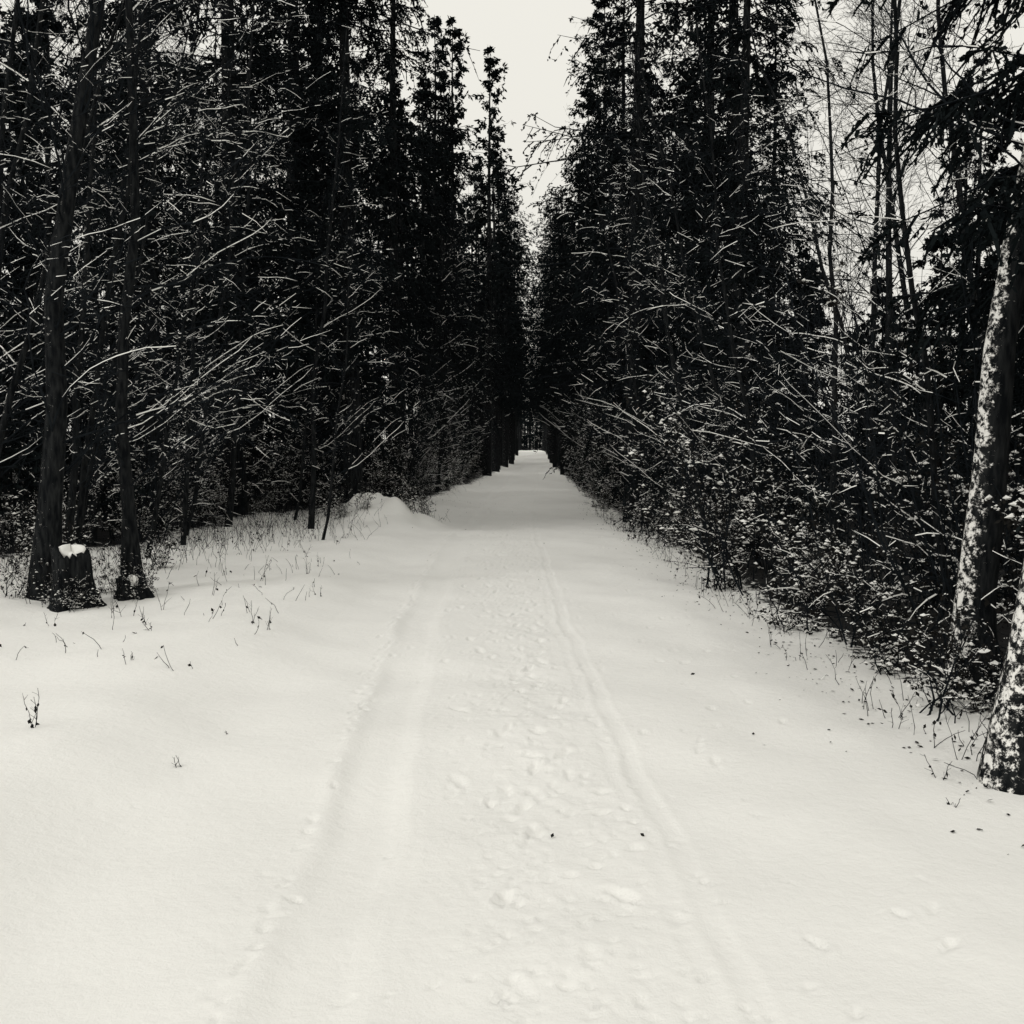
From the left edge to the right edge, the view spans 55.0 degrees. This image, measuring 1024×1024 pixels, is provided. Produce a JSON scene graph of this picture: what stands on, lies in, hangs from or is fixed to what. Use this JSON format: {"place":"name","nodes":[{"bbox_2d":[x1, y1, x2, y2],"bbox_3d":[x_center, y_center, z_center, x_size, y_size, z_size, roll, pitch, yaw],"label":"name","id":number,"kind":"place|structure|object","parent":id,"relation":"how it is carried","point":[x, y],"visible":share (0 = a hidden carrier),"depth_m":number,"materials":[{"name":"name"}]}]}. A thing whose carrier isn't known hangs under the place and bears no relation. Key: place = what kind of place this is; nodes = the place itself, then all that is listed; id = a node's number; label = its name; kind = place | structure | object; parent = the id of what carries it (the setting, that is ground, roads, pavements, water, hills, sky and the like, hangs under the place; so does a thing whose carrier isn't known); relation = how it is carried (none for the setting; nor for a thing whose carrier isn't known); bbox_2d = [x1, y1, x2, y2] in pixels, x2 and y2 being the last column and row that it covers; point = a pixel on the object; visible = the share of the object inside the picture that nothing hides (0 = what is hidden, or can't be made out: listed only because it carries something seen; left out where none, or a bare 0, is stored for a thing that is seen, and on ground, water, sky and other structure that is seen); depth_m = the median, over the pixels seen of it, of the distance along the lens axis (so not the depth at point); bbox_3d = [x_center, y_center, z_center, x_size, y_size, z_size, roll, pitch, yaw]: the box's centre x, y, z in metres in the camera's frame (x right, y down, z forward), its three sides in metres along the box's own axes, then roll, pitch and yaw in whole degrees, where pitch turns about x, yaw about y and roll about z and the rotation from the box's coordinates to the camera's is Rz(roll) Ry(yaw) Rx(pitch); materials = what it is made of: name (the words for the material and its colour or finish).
{"place":"outdoors","nodes":[
{"label":"outdoors","id":0,"kind":"place"},
{"bbox_2d":[0,483,995,779],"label":"dry grass","id":1,"kind":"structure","parent":0,"point":[222,531],"depth_m":13.16,"materials":[{"name":"grey plant"}]},
{"bbox_2d":[0,450,1023,1023],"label":"snowy forest path","id":2,"kind":"structure","parent":0,"point":[376,796],"depth_m":4.12,"materials":[{"name":"white snow"}]},
{"bbox_2d":[0,449,1023,937],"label":"snow covered ground","id":3,"kind":"structure","parent":0,"point":[86,765],"depth_m":6.70,"materials":[{"name":"white snow"}]},
{"bbox_2d":[0,535,48,598],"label":"bramble bush","id":4,"kind":"object","parent":3,"relation":"on","point":[17,572],"visible":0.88,"depth_m":9.03,"materials":[{"name":"grey plant"}]},
{"bbox_2d":[19,577,32,603],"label":"dry weed","id":5,"kind":"object","parent":3,"relation":"on","point":[26,591],"visible":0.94,"depth_m":8.86,"materials":[{"name":"grey plant"}]},
{"bbox_2d":[0,110,57,278],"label":"bare tree","id":6,"kind":"object","parent":3,"relation":"on","point":[27,183],"visible":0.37,"depth_m":12.20,"materials":[{"name":"black plant"}]},
{"bbox_2d":[23,692,38,727],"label":"dry weed","id":7,"kind":"object","parent":3,"relation":"on","point":[35,710],"visible":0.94,"depth_m":5.33,"materials":[{"name":"grey plant"}]},
{"bbox_2d":[7,477,91,564],"bbox_3d":[-5.303,0.181,11.188,1.090,1.178,0.708,2,4,26],"label":"bramble bush","id":8,"kind":"object","parent":3,"relation":"on","point":[19,519],"visible":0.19,"depth_m":11.16,"materials":[{"name":"black plant"}]},
{"bbox_2d":[29,560,69,606],"bbox_3d":[-4.116,0.645,8.821,0.484,0.524,0.315,2,4,34],"label":"bramble bush","id":9,"kind":"object","parent":3,"relation":"on","point":[47,590],"visible":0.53,"depth_m":8.82,"materials":[{"name":"grey plant"}]},
{"bbox_2d":[15,502,103,564],"bbox_3d":[-4.733,0.306,10.264,0.969,1.047,0.629,0,4,2],"label":"bramble bush","id":10,"kind":"object","parent":3,"relation":"on","point":[69,537],"visible":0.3,"depth_m":10.20,"materials":[{"name":"black plant"}]},
{"bbox_2d":[41,567,86,607],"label":"bramble bush","id":11,"kind":"object","parent":3,"relation":"on","point":[70,601],"visible":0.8,"depth_m":8.71,"materials":[{"name":"black plant"}]},
{"bbox_2d":[55,575,89,612],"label":"bramble bush","id":12,"kind":"object","parent":3,"relation":"on","point":[75,604],"visible":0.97,"depth_m":8.68,"materials":[{"name":"black plant"}]},
{"bbox_2d":[47,541,106,612],"bbox_3d":[-4.000,0.624,8.884,0.585,0.732,0.546,2,4,31],"label":"tree stump","id":13,"kind":"object","parent":3,"relation":"on","point":[76,559],"visible":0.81,"depth_m":8.78,"materials":[{"name":"black wood"}]},
{"bbox_2d":[0,0,159,454],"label":"bare tree","id":14,"kind":"object","parent":3,"relation":"on","point":[13,32],"visible":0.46,"depth_m":10.56,"materials":[{"name":"black plant"}]},
{"bbox_2d":[0,39,165,430],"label":"bare tree","id":15,"kind":"object","parent":3,"relation":"on","point":[26,91],"visible":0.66,"depth_m":9.30,"materials":[{"name":"black plant"}]},
{"bbox_2d":[73,566,116,608],"bbox_3d":[-3.755,0.685,8.844,0.275,0.458,0.424,3,5,39],"label":"bramble bush","id":16,"kind":"object","parent":3,"relation":"on","point":[98,592],"visible":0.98,"depth_m":8.83,"materials":[{"name":"grey plant"}]},
{"bbox_2d":[86,580,103,607],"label":"dry weed","id":17,"kind":"object","parent":3,"relation":"on","point":[94,594],"visible":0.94,"depth_m":8.83,"materials":[{"name":"grey plant"}]},
{"bbox_2d":[0,0,205,438],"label":"bare tree","id":18,"kind":"object","parent":3,"relation":"on","point":[14,173],"visible":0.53,"depth_m":11.32,"materials":[{"name":"black plant"}]},
{"bbox_2d":[0,0,216,544],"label":"bare tree","id":19,"kind":"object","parent":3,"relation":"on","point":[73,486],"visible":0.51,"depth_m":10.42,"materials":[{"name":"black plant"}]},
{"bbox_2d":[111,589,117,617],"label":"dry weed","id":20,"kind":"object","parent":3,"relation":"on","point":[114,605],"visible":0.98,"depth_m":8.43,"materials":[{"name":"grey plant"}]},
{"bbox_2d":[92,545,137,591],"bbox_3d":[-3.834,0.574,9.533,0.485,0.524,0.315,-3,4,-35],"label":"bramble bush","id":21,"kind":"object","parent":3,"relation":"on","point":[115,572],"visible":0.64,"depth_m":9.50,"materials":[{"name":"grey plant"}]},
{"bbox_2d":[0,0,248,476],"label":"bare tree","id":22,"kind":"object","parent":3,"relation":"on","point":[8,402],"visible":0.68,"depth_m":9.55,"materials":[{"name":"black plant"}]},
{"bbox_2d":[112,595,138,615],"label":"dry weed","id":23,"kind":"object","parent":3,"relation":"on","point":[123,608],"visible":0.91,"depth_m":8.52,"materials":[{"name":"grey plant"}]},
{"bbox_2d":[0,0,254,545],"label":"bare tree","id":24,"kind":"object","parent":3,"relation":"on","point":[95,531],"visible":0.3,"depth_m":15.04,"materials":[{"name":"black plant"}]},
{"bbox_2d":[115,564,150,599],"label":"bramble bush","id":25,"kind":"object","parent":3,"relation":"on","point":[141,587],"visible":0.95,"depth_m":9.23,"materials":[{"name":"black plant"}]},
{"bbox_2d":[114,571,154,600],"bbox_3d":[-3.622,0.762,9.308,0.423,0.390,0.405,1,4,23],"label":"tree stump","id":26,"kind":"object","parent":3,"relation":"on","point":[147,592],"visible":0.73,"depth_m":9.25,"materials":[{"name":"black wood"}]},
{"bbox_2d":[123,551,160,592],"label":"bramble bush","id":27,"kind":"object","parent":3,"relation":"on","point":[151,580],"visible":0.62,"depth_m":9.46,"materials":[{"name":"grey plant"}]},
{"bbox_2d":[139,607,147,624],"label":"dry weed","id":28,"kind":"object","parent":3,"relation":"on","point":[143,617],"visible":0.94,"depth_m":8.12,"materials":[{"name":"grey plant"}]},
{"bbox_2d":[15,0,297,522],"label":"bare tree","id":29,"kind":"object","parent":3,"relation":"on","point":[156,159],"visible":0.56,"depth_m":12.39,"materials":[{"name":"black plant"}]},
{"bbox_2d":[139,513,184,568],"bbox_3d":[-4.138,0.358,11.649,0.472,0.786,0.727,2,4,26],"label":"bramble bush","id":30,"kind":"object","parent":3,"relation":"on","point":[169,545],"visible":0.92,"depth_m":11.61,"materials":[{"name":"grey plant"}]},
{"bbox_2d":[0,0,332,542],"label":"spruce tree","id":31,"kind":"object","parent":3,"relation":"on","point":[112,18],"visible":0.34,"depth_m":16.61,"materials":[{"name":"black plant"}]},
{"bbox_2d":[0,0,336,543],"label":"bare tree","id":32,"kind":"object","parent":3,"relation":"on","point":[82,491],"visible":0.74,"depth_m":10.36,"materials":[{"name":"black plant"}]},
{"bbox_2d":[0,0,340,600],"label":"bare tree","id":33,"kind":"object","parent":3,"relation":"on","point":[48,527],"visible":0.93,"depth_m":8.90,"materials":[{"name":"black plant"}]},
{"bbox_2d":[0,0,368,579],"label":"bare tree","id":34,"kind":"object","parent":3,"relation":"on","point":[130,542],"visible":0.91,"depth_m":9.51,"materials":[{"name":"black plant"}]},
{"bbox_2d":[83,0,295,455],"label":"bare tree","id":35,"kind":"object","parent":3,"relation":"on","point":[177,215],"visible":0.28,"depth_m":17.12,"materials":[{"name":"black plant"}]},
{"bbox_2d":[92,31,304,557],"bbox_3d":[-4.135,-2.688,12.586,2.755,6.896,2.276,2,1,-1],"label":"bare tree","id":36,"kind":"object","parent":3,"relation":"on","point":[156,502],"visible":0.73,"depth_m":12.56,"materials":[{"name":"black plant"}]},
{"bbox_2d":[114,0,304,544],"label":"bare tree","id":37,"kind":"object","parent":3,"relation":"on","point":[185,493],"visible":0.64,"depth_m":13.93,"materials":[{"name":"black plant"}]},
{"bbox_2d":[26,0,407,515],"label":"spruce tree","id":38,"kind":"object","parent":3,"relation":"on","point":[265,62],"visible":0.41,"depth_m":19.07,"materials":[{"name":"black plant"}]},
{"bbox_2d":[99,30,366,534],"bbox_3d":[-4.551,-3.569,15.588,4.404,8.269,3.557,-2,4,-7],"label":"bare tree","id":39,"kind":"object","parent":3,"relation":"on","point":[196,484],"visible":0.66,"depth_m":15.71,"materials":[{"name":"black plant"}]},
{"bbox_2d":[140,0,355,526],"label":"bare tree","id":40,"kind":"object","parent":3,"relation":"on","point":[231,487],"visible":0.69,"depth_m":17.06,"materials":[{"name":"black plant"}]},
{"bbox_2d":[249,600,258,623],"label":"dry weed","id":41,"kind":"object","parent":3,"relation":"on","point":[252,621],"visible":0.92,"depth_m":8.13,"materials":[{"name":"grey plant"}]},
{"bbox_2d":[208,0,416,528],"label":"bare tree","id":42,"kind":"object","parent":3,"relation":"on","point":[311,516],"visible":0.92,"depth_m":16.95,"materials":[{"name":"black plant"}]},
{"bbox_2d":[246,174,406,519],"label":"bare tree","id":43,"kind":"object","parent":3,"relation":"on","point":[306,399],"visible":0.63,"depth_m":18.90,"materials":[{"name":"black plant"}]},
{"bbox_2d":[252,35,406,457],"bbox_3d":[-4.351,-5.594,23.520,3.694,11.407,3.922,-1,4,-16],"label":"bare tree","id":44,"kind":"object","parent":3,"relation":"on","point":[337,295],"visible":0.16,"depth_m":23.11,"materials":[{"name":"black plant"}]},
{"bbox_2d":[315,478,344,516],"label":"bramble bush","id":45,"kind":"object","parent":3,"relation":"on","point":[322,500],"visible":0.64,"depth_m":19.08,"materials":[{"name":"black plant"}]},
{"bbox_2d":[333,489,351,518],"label":"bramble bush","id":46,"kind":"object","parent":3,"relation":"on","point":[341,505],"visible":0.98,"depth_m":18.68,"materials":[{"name":"grey plant"}]},
{"bbox_2d":[256,192,432,539],"bbox_3d":[-2.638,-2.257,15.557,3.003,5.638,2.425,-4,3,-10],"label":"bare tree","id":47,"kind":"object","parent":3,"relation":"on","point":[334,455],"visible":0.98,"depth_m":15.63,"materials":[{"name":"black plant"}]},
{"bbox_2d":[349,480,375,510],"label":"bramble bush","id":48,"kind":"object","parent":3,"relation":"on","point":[365,501],"visible":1,"depth_m":18.65,"materials":[{"name":"grey plant"}]},
{"bbox_2d":[207,0,528,505],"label":"spruce tree","id":49,"kind":"object","parent":3,"relation":"on","point":[345,15],"visible":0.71,"depth_m":21.08,"materials":[{"name":"black plant"}]},
{"bbox_2d":[280,0,489,497],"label":"spruce tree","id":50,"kind":"object","parent":3,"relation":"on","point":[390,188],"visible":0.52,"depth_m":27.53,"materials":[{"name":"black plant"}]},
{"bbox_2d":[333,90,466,488],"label":"spruce tree","id":51,"kind":"object","parent":3,"relation":"on","point":[412,179],"visible":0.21,"depth_m":31.52,"materials":[{"name":"black plant"}]},
{"bbox_2d":[387,473,417,509],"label":"bramble bush","id":52,"kind":"object","parent":3,"relation":"on","point":[400,490],"visible":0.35,"depth_m":20.53,"materials":[{"name":"black plant"}]},
{"bbox_2d":[395,477,426,513],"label":"bramble bush","id":53,"kind":"object","parent":3,"relation":"on","point":[405,496],"visible":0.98,"depth_m":19.42,"materials":[{"name":"grey plant"}]},
{"bbox_2d":[415,485,435,514],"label":"bramble bush","id":54,"kind":"object","parent":3,"relation":"on","point":[422,507],"visible":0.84,"depth_m":20.25,"materials":[{"name":"grey plant"}]},
{"bbox_2d":[381,202,495,491],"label":"bare tree","id":55,"kind":"object","parent":3,"relation":"on","point":[439,462],"visible":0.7,"depth_m":32.88,"materials":[{"name":"black plant"}]},
{"bbox_2d":[381,70,499,484],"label":"spruce tree","id":56,"kind":"object","parent":3,"relation":"on","point":[447,118],"visible":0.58,"depth_m":36.27,"materials":[{"name":"black plant"}]},
{"bbox_2d":[375,188,511,501],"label":"bare tree","id":57,"kind":"object","parent":3,"relation":"on","point":[432,350],"visible":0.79,"depth_m":27.19,"materials":[{"name":"black plant"}]},
{"bbox_2d":[446,280,511,483],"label":"bare tree","id":58,"kind":"object","parent":3,"relation":"on","point":[468,410],"visible":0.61,"depth_m":40.68,"materials":[{"name":"black plant"}]},
{"bbox_2d":[0,1,1023,722],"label":"undergrowth bushes","id":59,"kind":"object","parent":3,"relation":"on","point":[424,471],"visible":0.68,"depth_m":11.00,"materials":[{"name":"black plant"}]},
{"bbox_2d":[0,0,1023,567],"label":"spruce forest","id":60,"kind":"object","parent":3,"relation":"on","point":[502,250],"visible":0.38,"depth_m":28.75,"materials":[{"name":"black plant"}]},
{"bbox_2d":[0,499,1023,854],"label":"fallen leaves","id":61,"kind":"object","parent":3,"relation":"on","point":[766,673],"visible":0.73,"depth_m":7.12,"materials":[{"name":"black plant"}]},
{"bbox_2d":[506,225,615,482],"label":"bare tree","id":62,"kind":"object","parent":3,"relation":"on","point":[566,362],"visible":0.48,"depth_m":30.50,"materials":[{"name":"black plant"}]},
{"bbox_2d":[520,132,616,480],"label":"spruce tree","id":63,"kind":"object","parent":3,"relation":"on","point":[571,155],"visible":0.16,"depth_m":51.17,"materials":[{"name":"black plant"}]},
{"bbox_2d":[513,0,677,496],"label":"spruce tree","id":64,"kind":"object","parent":3,"relation":"on","point":[590,102],"visible":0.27,"depth_m":34.16,"materials":[{"name":"black plant"}]},
{"bbox_2d":[542,225,649,462],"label":"bare tree","id":65,"kind":"object","parent":3,"relation":"on","point":[583,388],"visible":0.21,"depth_m":39.74,"materials":[{"name":"black plant"}]},
{"bbox_2d":[544,130,666,486],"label":"spruce tree","id":66,"kind":"object","parent":3,"relation":"on","point":[580,388],"visible":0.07,"depth_m":42.52,"materials":[{"name":"black plant"}]},
{"bbox_2d":[537,0,699,506],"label":"spruce tree","id":67,"kind":"object","parent":3,"relation":"on","point":[613,81],"visible":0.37,"depth_m":28.40,"materials":[{"name":"black plant"}]},
{"bbox_2d":[468,0,784,523],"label":"spruce tree","id":68,"kind":"object","parent":3,"relation":"on","point":[639,24],"visible":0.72,"depth_m":22.47,"materials":[{"name":"black plant"}]},
{"bbox_2d":[543,105,719,534],"bbox_3d":[2.207,-3.547,19.339,3.444,8.621,2.845,-10,7,-41],"label":"bare tree","id":69,"kind":"object","parent":3,"relation":"on","point":[630,359],"visible":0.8,"depth_m":19.39,"materials":[{"name":"black plant"}]},
{"bbox_2d":[592,78,713,491],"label":"bare tree","id":70,"kind":"object","parent":3,"relation":"on","point":[644,279],"visible":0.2,"depth_m":24.27,"materials":[{"name":"black plant"}]},
{"bbox_2d":[565,0,786,547],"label":"bare tree","id":71,"kind":"object","parent":3,"relation":"on","point":[647,217],"visible":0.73,"depth_m":15.71,"materials":[{"name":"black plant"}]},
{"bbox_2d":[562,171,793,578],"bbox_3d":[2.134,-1.714,12.703,2.903,5.386,2.144,1,4,11],"label":"bare tree","id":72,"kind":"object","parent":3,"relation":"on","point":[676,384],"visible":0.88,"depth_m":12.62,"materials":[{"name":"black plant"}]},
{"bbox_2d":[549,35,829,568],"bbox_3d":[2.482,-2.729,13.335,4.004,7.517,3.234,-1,10,29],"label":"bare tree","id":73,"kind":"object","parent":3,"relation":"on","point":[699,328],"visible":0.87,"depth_m":13.17,"materials":[{"name":"black plant"}]},
{"bbox_2d":[582,0,884,589],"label":"bare tree","id":74,"kind":"object","parent":3,"relation":"on","point":[747,422],"visible":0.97,"depth_m":10.90,"materials":[{"name":"black plant"}]},
{"bbox_2d":[583,0,899,526],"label":"spruce tree","id":75,"kind":"object","parent":3,"relation":"on","point":[743,74],"visible":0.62,"depth_m":19.38,"materials":[{"name":"black plant"}]},
{"bbox_2d":[654,226,831,551],"bbox_3d":[4.231,-2.037,17.065,2.955,5.909,2.874,-1,4,-16],"label":"spruce tree","id":76,"kind":"object","parent":3,"relation":"on","point":[740,302],"visible":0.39,"depth_m":17.23,"materials":[{"name":"black plant"}]},
{"bbox_2d":[712,247,887,564],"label":"spruce tree","id":77,"kind":"object","parent":3,"relation":"on","point":[805,288],"visible":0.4,"depth_m":14.28,"materials":[{"name":"black plant"}]},
{"bbox_2d":[679,1,963,570],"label":"bare tree","id":78,"kind":"object","parent":3,"relation":"on","point":[847,353],"visible":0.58,"depth_m":13.54,"materials":[{"name":"black plant"}]},
{"bbox_2d":[663,0,1023,620],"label":"bare tree","id":79,"kind":"object","parent":3,"relation":"on","point":[928,381],"visible":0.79,"depth_m":7.83,"materials":[{"name":"black plant"}]},
{"bbox_2d":[674,0,1018,610],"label":"bare tree","id":80,"kind":"object","parent":3,"relation":"on","point":[834,369],"visible":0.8,"depth_m":10.10,"materials":[{"name":"black plant"}]},
{"bbox_2d":[751,0,989,590],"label":"bare tree","id":81,"kind":"object","parent":3,"relation":"on","point":[888,279],"visible":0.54,"depth_m":11.37,"materials":[{"name":"black plant"}]},
{"bbox_2d":[742,0,1023,699],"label":"bare tree","id":82,"kind":"object","parent":3,"relation":"on","point":[979,566],"visible":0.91,"depth_m":6.47,"materials":[{"name":"black plant"}]},
{"bbox_2d":[756,0,1023,561],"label":"bare tree","id":83,"kind":"object","parent":3,"relation":"on","point":[901,276],"visible":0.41,"depth_m":15.36,"materials":[{"name":"black plant"}]},
{"bbox_2d":[765,0,1023,553],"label":"bare tree","id":84,"kind":"object","parent":3,"relation":"on","point":[873,309],"visible":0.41,"depth_m":16.03,"materials":[{"name":"black plant"}]},
{"bbox_2d":[889,703,906,728],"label":"dry weed","id":85,"kind":"object","parent":3,"relation":"on","point":[900,717],"visible":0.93,"depth_m":5.92,"materials":[{"name":"grey plant"}]},
{"bbox_2d":[798,0,1023,615],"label":"bare tree","id":86,"kind":"object","parent":3,"relation":"on","point":[958,184],"visible":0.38,"depth_m":9.29,"materials":[{"name":"black plant"}]},
{"bbox_2d":[817,0,1023,532],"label":"spruce tree","id":87,"kind":"object","parent":3,"relation":"on","point":[992,221],"visible":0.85,"depth_m":6.78,"materials":[{"name":"black plant"}]},
{"bbox_2d":[842,229,1022,592],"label":"spruce tree","id":88,"kind":"object","parent":3,"relation":"on","point":[946,392],"visible":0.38,"depth_m":11.82,"materials":[{"name":"black plant"}]},
{"bbox_2d":[923,754,953,779],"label":"dry weed","id":89,"kind":"object","parent":3,"relation":"on","point":[946,774],"visible":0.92,"depth_m":5.07,"materials":[{"name":"grey plant"}]},
{"bbox_2d":[869,248,1023,612],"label":"spruce tree","id":90,"kind":"object","parent":3,"relation":"on","point":[1015,420],"visible":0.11,"depth_m":9.91,"materials":[{"name":"black plant"}]},
{"bbox_2d":[944,705,986,759],"bbox_3d":[2.471,1.237,5.384,0.214,0.339,0.111,2,4,32],"label":"dry weed","id":91,"kind":"object","parent":3,"relation":"on","point":[952,738],"visible":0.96,"depth_m":5.38,"materials":[{"name":"black plant"}]},
{"bbox_2d":[939,620,1004,714],"bbox_3d":[3.017,1.006,6.244,0.606,0.655,0.393,3,5,42],"label":"bramble bush","id":92,"kind":"object","parent":3,"relation":"on","point":[986,693],"visible":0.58,"depth_m":6.23,"materials":[{"name":"black plant"}]},
{"bbox_2d":[981,667,1000,709],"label":"bramble bush","id":93,"kind":"object","parent":3,"relation":"on","point":[988,708],"visible":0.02,"depth_m":5.61,"materials":[{"name":"black plant"}]},
{"bbox_2d":[971,0,1023,794],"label":"bare tree","id":94,"kind":"object","parent":3,"relation":"on","point":[1001,766],"visible":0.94,"depth_m":4.99,"materials":[{"name":"black plant"}]},
{"bbox_2d":[0,0,1023,448],"label":"sky","id":95,"kind":"structure","parent":0,"point":[522,34],"materials":[{"name":"white"}]}
]}

